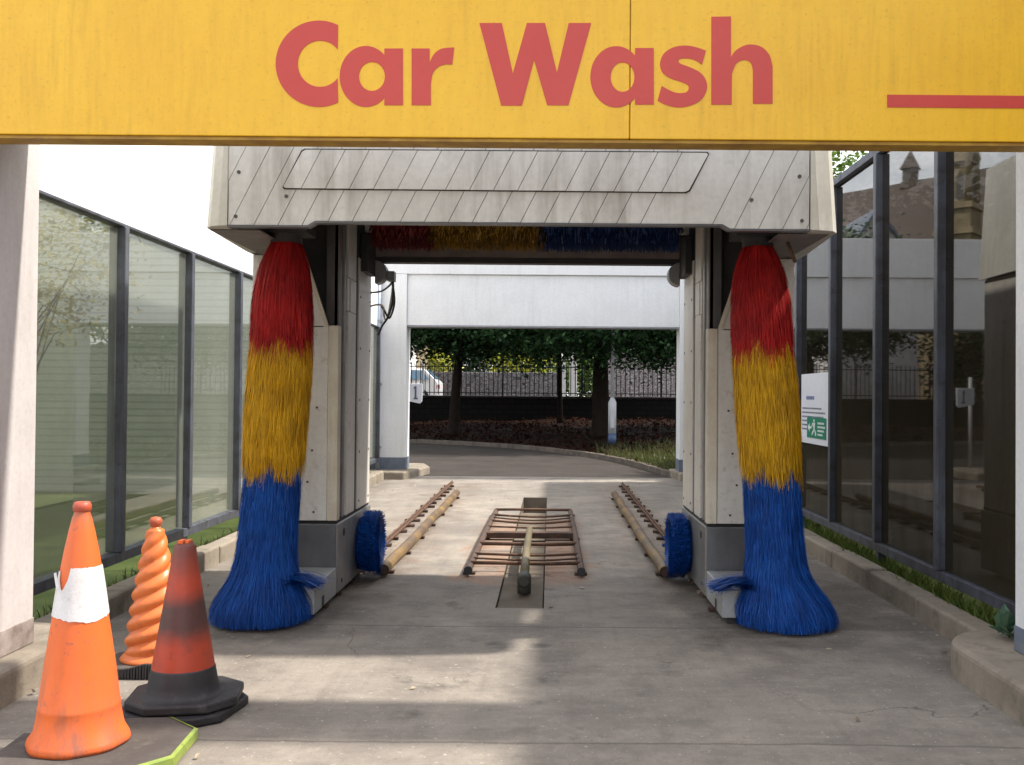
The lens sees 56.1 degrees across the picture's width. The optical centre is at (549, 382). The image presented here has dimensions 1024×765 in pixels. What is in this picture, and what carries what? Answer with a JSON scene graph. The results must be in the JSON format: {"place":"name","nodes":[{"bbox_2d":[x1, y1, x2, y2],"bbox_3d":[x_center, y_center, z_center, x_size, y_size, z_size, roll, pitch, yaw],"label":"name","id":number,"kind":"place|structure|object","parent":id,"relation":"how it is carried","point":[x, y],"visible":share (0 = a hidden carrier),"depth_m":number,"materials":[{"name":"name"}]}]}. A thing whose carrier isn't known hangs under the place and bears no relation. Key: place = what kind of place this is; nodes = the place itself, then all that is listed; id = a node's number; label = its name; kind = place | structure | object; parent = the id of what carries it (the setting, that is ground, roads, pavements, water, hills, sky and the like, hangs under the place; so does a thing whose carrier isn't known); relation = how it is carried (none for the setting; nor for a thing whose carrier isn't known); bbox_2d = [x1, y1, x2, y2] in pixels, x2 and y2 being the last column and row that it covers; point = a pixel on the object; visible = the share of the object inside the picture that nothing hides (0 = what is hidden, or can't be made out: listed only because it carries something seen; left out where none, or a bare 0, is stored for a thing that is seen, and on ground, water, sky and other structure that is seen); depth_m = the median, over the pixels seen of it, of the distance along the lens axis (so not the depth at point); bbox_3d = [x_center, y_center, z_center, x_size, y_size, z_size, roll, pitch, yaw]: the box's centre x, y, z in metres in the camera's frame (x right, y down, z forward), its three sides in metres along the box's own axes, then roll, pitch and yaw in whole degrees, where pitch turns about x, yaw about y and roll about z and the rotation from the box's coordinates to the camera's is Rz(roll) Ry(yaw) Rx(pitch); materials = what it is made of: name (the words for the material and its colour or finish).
{"place":"outdoors","nodes":[
{"label":"outdoors","id":0,"kind":"place"},
{"bbox_2d":[33,491,242,619],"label":"lawn","id":1,"kind":"structure","parent":0,"point":[53,513],"depth_m":10.77,"materials":[{"name":"green plant"}]},
{"bbox_2d":[36,201,153,375],"bbox_3d":[-5.486,-0.337,10.667,2.363,3.772,1.913,0,-1,0],"label":"young tree","id":2,"kind":"object","parent":1,"relation":"on","point":[70,302],"visible":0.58,"depth_m":10.62,"materials":[{"name":"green plant"}]},
{"bbox_2d":[33,190,380,595],"bbox_3d":[-3.005,0.237,11.020,0.115,2.567,11.269,0,-1,0],"label":"glazed screen","id":3,"kind":"object","parent":1,"relation":"on","point":[117,550],"visible":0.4,"depth_m":7.87,"materials":[{"name":"paint"}]},
{"bbox_2d":[39,145,377,324],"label":"fascia wall","id":4,"kind":"structure","parent":3,"relation":"on","point":[162,192],"depth_m":7.19,"materials":[{"name":"white paint"}]},
{"bbox_2d":[34,471,383,622],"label":"kerb","id":5,"kind":"structure","parent":1,"relation":"on","point":[210,555],"depth_m":7.78,"materials":[{"name":"concrete"}]},
{"bbox_2d":[35,199,252,492],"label":"brick building","id":6,"kind":"structure","parent":0,"point":[71,422],"depth_m":14.00,"materials":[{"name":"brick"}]},
{"bbox_2d":[0,476,1023,764],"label":"concrete floor","id":7,"kind":"structure","parent":0,"point":[618,654],"depth_m":5.04,"materials":[{"name":"grey concrete"}]},
{"bbox_2d":[0,622,50,708],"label":"island","id":8,"kind":"structure","parent":7,"relation":"on","point":[21,669],"depth_m":4.60,"materials":[{"name":"concrete"}]},
{"bbox_2d":[0,144,1023,657],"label":"entrance portal","id":9,"kind":"object","parent":8,"relation":"on","point":[18,244],"visible":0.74,"depth_m":4.76,"materials":[{"name":"paint"}]},
{"bbox_2d":[0,0,1023,151],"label":"fascia sign","id":10,"kind":"object","parent":9,"relation":"attached to","point":[878,75],"visible":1,"depth_m":4.40,"materials":[{"name":"yellow metal"}]},
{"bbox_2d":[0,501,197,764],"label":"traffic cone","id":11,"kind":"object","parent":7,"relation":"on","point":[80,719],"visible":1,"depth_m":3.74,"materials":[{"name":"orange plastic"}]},
{"bbox_2d":[115,516,170,678],"bbox_3d":[-2.079,1.103,5.075,0.501,0.786,0.486,0,-1,0],"label":"traffic cone","id":12,"kind":"object","parent":7,"relation":"on","point":[134,660],"visible":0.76,"depth_m":4.99,"materials":[{"name":"orange plastic"}]},
{"bbox_2d":[122,539,247,726],"bbox_3d":[-1.659,1.102,4.379,0.519,0.776,0.499,0,-1,0],"label":"traffic cone","id":13,"kind":"object","parent":7,"relation":"on","point":[186,683],"visible":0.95,"depth_m":4.28,"materials":[{"name":"plastic"}]},
{"bbox_2d":[323,481,453,607],"bbox_3d":[-1.562,1.540,10.806,0.189,0.070,9.050,0,-1,0],"label":"running rail","id":14,"kind":"object","parent":7,"relation":"on","point":[400,528],"visible":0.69,"depth_m":10.88,"materials":[{"name":"metal"}]},
{"bbox_2d":[378,489,459,575],"bbox_3d":[-1.325,1.521,10.561,0.135,0.108,6.001,0,-1,0],"label":"wheel guide","id":15,"kind":"object","parent":7,"relation":"on","point":[393,558],"visible":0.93,"depth_m":9.16,"materials":[{"name":"metal"}]},
{"bbox_2d":[18,484,946,758],"bbox_3d":[-0.185,1.561,9.873,5.107,0.026,12.184,0,-1,0],"label":"debris","id":16,"kind":"object","parent":7,"relation":"on","point":[628,550],"visible":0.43,"depth_m":5.52,"materials":[{"name":"brown plant"}]},
{"bbox_2d":[495,497,546,607],"bbox_3d":[-0.209,1.730,10.053,0.330,0.300,7.050,0,-1,0],"label":"drain channel","id":17,"kind":"object","parent":7,"relation":"in","point":[532,502],"visible":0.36,"depth_m":13.58,"materials":[{"name":"concrete"}]},
{"bbox_2d":[497,513,545,607],"bbox_3d":[-0.208,1.611,9.244,0.316,0.057,5.388,0,-1,0],"label":"channel cover","id":18,"kind":"object","parent":17,"relation":"in","point":[510,597],"visible":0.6,"depth_m":7.62,"materials":[{"name":"metal"}]},
{"bbox_2d":[207,146,839,635],"bbox_3d":[-0.155,-0.140,6.774,3.984,3.346,2.377,0,-1,0],"label":"wash gantry","id":19,"kind":"object","parent":7,"relation":"on","point":[323,236],"visible":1,"depth_m":5.96,"materials":[{"name":"metal"}]},
{"bbox_2d":[463,508,586,594],"bbox_3d":[-0.202,1.492,9.266,1.000,0.156,4.670,0,-1,0],"label":"chassis washer","id":20,"kind":"object","parent":7,"relation":"on","point":[529,534],"visible":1,"depth_m":8.89,"materials":[{"name":"metal"}]},
{"bbox_2d":[611,491,672,577],"bbox_3d":[0.920,1.539,10.561,0.135,0.108,6.001,0,-1,0],"label":"wheel guide","id":21,"kind":"object","parent":7,"relation":"on","point":[652,553],"visible":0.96,"depth_m":9.13,"materials":[{"name":"metal"}]},
{"bbox_2d":[619,482,716,610],"bbox_3d":[1.157,1.562,10.806,0.188,0.070,9.050,0,-1,0],"label":"running rail","id":22,"kind":"object","parent":7,"relation":"on","point":[653,521],"visible":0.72,"depth_m":11.15,"materials":[{"name":"metal"}]},
{"bbox_2d":[803,528,994,640],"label":"kerb","id":23,"kind":"structure","parent":7,"relation":"on","point":[949,621],"depth_m":6.70,"materials":[{"name":"concrete"}]},
{"bbox_2d":[951,630,1023,725],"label":"island","id":24,"kind":"structure","parent":7,"relation":"on","point":[988,665],"depth_m":4.72,"materials":[{"name":"concrete"}]},
{"bbox_2d":[794,151,1015,615],"bbox_3d":[2.644,-0.146,10.736,0.115,3.415,11.089,0,-1,0],"label":"glazed screen","id":25,"kind":"object","parent":24,"relation":"on","point":[905,311],"visible":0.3,"depth_m":6.84,"materials":[{"name":"glass"}]},
{"bbox_2d":[801,372,827,446],"bbox_3d":[2.617,0.260,9.498,0.022,0.700,0.960,0,-1,0],"label":"notice board","id":26,"kind":"object","parent":25,"relation":"attached to","point":[814,407],"visible":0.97,"depth_m":9.45,"materials":[{"name":"white"}]},
{"bbox_2d":[989,604,1014,637],"bbox_3d":[2.482,1.286,5.125,0.233,0.172,0.190,1,-1,-42],"label":"weed plant","id":27,"kind":"object","parent":24,"relation":"on","point":[1004,618],"visible":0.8,"depth_m":5.12,"materials":[{"name":"green plant"}]},
{"bbox_2d":[409,443,670,477],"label":"road","id":28,"kind":"structure","parent":0,"point":[453,460],"depth_m":20.30,"materials":[{"name":"grey asphalt"}]},
{"bbox_2d":[369,463,429,479],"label":"island","id":29,"kind":"structure","parent":28,"relation":"on","point":[413,470],"depth_m":16.56,"materials":[{"name":"concrete"}]},
{"bbox_2d":[369,264,683,471],"bbox_3d":[-0.186,-0.514,17.033,6.200,4.110,0.462,0,-1,0],"label":"exit portal","id":30,"kind":"object","parent":29,"relation":"on","point":[541,297],"visible":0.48,"depth_m":16.87,"materials":[{"name":"white paint"}]},
{"bbox_2d":[375,285,382,468],"bbox_3d":[-2.987,-0.424,16.743,0.100,3.860,0.128,0,-1,0],"label":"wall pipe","id":31,"kind":"object","parent":30,"relation":"attached to","point":[379,321],"depth_m":16.71,"materials":[{"name":"black metal"}]},
{"bbox_2d":[410,384,422,402],"bbox_3d":[-2.586,0.678,18.213,0.340,1.720,0.116,0,-1,0],"label":"marker sign","id":32,"kind":"object","parent":30,"relation":"attached to","point":[416,391],"visible":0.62,"depth_m":18.17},
{"bbox_2d":[409,439,669,476],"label":"road kerb","id":33,"kind":"structure","parent":28,"relation":"on","point":[650,468],"depth_m":24.07,"materials":[{"name":"grey concrete"}]},
{"bbox_2d":[669,469,682,480],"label":"island","id":34,"kind":"structure","parent":28,"relation":"on","point":[676,474],"depth_m":16.79,"materials":[{"name":"concrete"}]},
{"bbox_2d":[409,416,675,463],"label":"bank","id":35,"kind":"structure","parent":0,"point":[640,430],"depth_m":29.83,"materials":[{"name":"brown plant"}]},
{"bbox_2d":[410,328,558,435],"bbox_3d":[-3.066,-1.772,30.436,9.779,7.025,7.439,0,-1,0],"label":"broadleaf tree","id":36,"kind":"object","parent":35,"relation":"on","point":[421,338],"visible":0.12,"depth_m":30.01,"materials":[{"name":"green plant"}]},
{"bbox_2d":[439,330,631,422],"bbox_3d":[-0.385,-2.485,33.067,9.888,7.734,6.767,0,-1,0],"label":"broadleaf tree","id":37,"kind":"object","parent":35,"relation":"on","point":[560,401],"visible":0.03,"depth_m":32.91,"materials":[{"name":"green plant"}]},
{"bbox_2d":[433,328,676,437],"bbox_3d":[1.205,-2.142,26.538,9.744,7.574,9.041,0,-1,40],"label":"broadleaf tree","id":38,"kind":"object","parent":35,"relation":"on","point":[594,343],"visible":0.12,"depth_m":26.00,"materials":[{"name":"green plant"}]},
{"bbox_2d":[608,330,615,444],"bbox_3d":[1.206,-1.534,25.220,1.108,6.340,0.217,0,-1,0],"label":"lamp post","id":39,"kind":"object","parent":35,"relation":"on","point":[612,420],"visible":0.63,"depth_m":25.12,"materials":[{"name":"grey metal"}]},
{"bbox_2d":[611,409,613,427],"bbox_3d":[1.633,0.937,25.083,0.100,0.500,0.008,0,-1,0],"label":"access door","id":40,"kind":"structure","parent":39,"relation":"in","point":[612,410],"depth_m":25.08,"materials":[{"name":"grey metal"}]},
{"bbox_2d":[594,437,675,469],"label":"grass","id":41,"kind":"structure","parent":35,"relation":"on","point":[667,462],"depth_m":20.79,"materials":[{"name":"plant"}]},
{"bbox_2d":[602,330,676,385],"bbox_3d":[4.995,-2.141,29.566,8.742,7.250,7.738,0,-1,0],"label":"broadleaf tree","id":42,"kind":"object","parent":35,"relation":"on","point":[648,369],"visible":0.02,"depth_m":29.60,"materials":[{"name":"green plant"}]},
{"bbox_2d":[832,151,869,178],"bbox_3d":[7.098,-3.077,26.260,8.617,9.767,7.653,0,-1,0],"label":"garden tree","id":43,"kind":"object","parent":35,"relation":"on","point":[850,161],"visible":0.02,"depth_m":25.11,"materials":[{"name":"green plant"}]},
{"bbox_2d":[561,355,565,396],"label":"gate pier","id":44,"kind":"structure","parent":0,"point":[564,382],"depth_m":44.81,"materials":[{"name":"stone"}]},
{"bbox_2d":[568,357,577,396],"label":"gate pier","id":45,"kind":"structure","parent":0,"point":[572,380],"depth_m":44.81,"materials":[{"name":"stone"}]},
{"bbox_2d":[428,151,868,396],"label":"sky","id":46,"kind":"structure","parent":0,"point":[844,153],"materials":[{"name":"white"}]},
{"bbox_2d":[802,517,998,628],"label":"verge","id":47,"kind":"structure","parent":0,"point":[963,595],"depth_m":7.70,"materials":[{"name":"green plant"}]},
{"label":"upper terrace","id":48,"kind":"structure","parent":0,"visible":0},
{"bbox_2d":[370,351,416,394],"bbox_3d":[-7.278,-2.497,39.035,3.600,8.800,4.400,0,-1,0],"label":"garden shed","id":49,"kind":"structure","parent":48,"relation":"on","point":[414,360],"depth_m":40.02,"materials":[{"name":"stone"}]},
{"bbox_2d":[417,346,427,368],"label":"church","id":50,"kind":"structure","parent":48,"relation":"on","point":[422,357],"depth_m":49.14,"materials":[{"name":"stone"}]},
{"bbox_2d":[410,368,442,397],"bbox_3d":[-6.603,0.152,40.001,4.186,1.540,2.040,0,-1,0],"label":"parked car","id":51,"kind":"object","parent":48,"relation":"on","point":[415,381],"visible":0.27,"depth_m":39.21,"materials":[{"name":"white paint"}]},
{"bbox_2d":[427,348,463,371],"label":"golden bush","id":52,"kind":"object","parent":48,"relation":"on","point":[440,361],"visible":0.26,"depth_m":52.92,"materials":[{"name":"yellow plant"}]},
{"bbox_2d":[427,336,510,371],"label":"street tree","id":53,"kind":"object","parent":48,"relation":"on","point":[468,364],"visible":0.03,"depth_m":60.67,"materials":[{"name":"green plant"}]},
{"bbox_2d":[464,347,568,372],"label":"street tree","id":54,"kind":"object","parent":48,"relation":"on","point":[524,366],"visible":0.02,"depth_m":64.94,"materials":[{"name":"green plant"}]},
{"bbox_2d":[480,351,554,372],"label":"golden bush","id":55,"kind":"object","parent":48,"relation":"on","point":[509,365],"visible":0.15,"depth_m":52.29,"materials":[{"name":"green plant"}]},
{"bbox_2d":[370,395,675,421],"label":"retaining wall","id":56,"kind":"structure","parent":48,"relation":"on","point":[437,408],"depth_m":36.09,"materials":[{"name":"stone"}]},
{"bbox_2d":[370,361,675,396],"bbox_3d":[-0.197,-0.151,36.325,18.017,1.350,0.140,0,-1,0],"label":"railing fence","id":57,"kind":"object","parent":56,"relation":"on","point":[534,393],"visible":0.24,"depth_m":36.26,"materials":[{"name":"black metal"}]},
{"bbox_2d":[432,349,676,398],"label":"stone wall","id":58,"kind":"structure","parent":48,"relation":"on","point":[548,384],"depth_m":50.00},
{"bbox_2d":[535,353,593,396],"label":"garden bush","id":59,"kind":"object","parent":48,"relation":"on","point":[588,385],"visible":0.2,"depth_m":52.53,"materials":[{"name":"green plant"}]},
{"bbox_2d":[538,335,669,382],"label":"street tree","id":60,"kind":"object","parent":48,"relation":"on","point":[578,358],"depth_m":61.21,"materials":[{"name":"green plant"}]}
]}

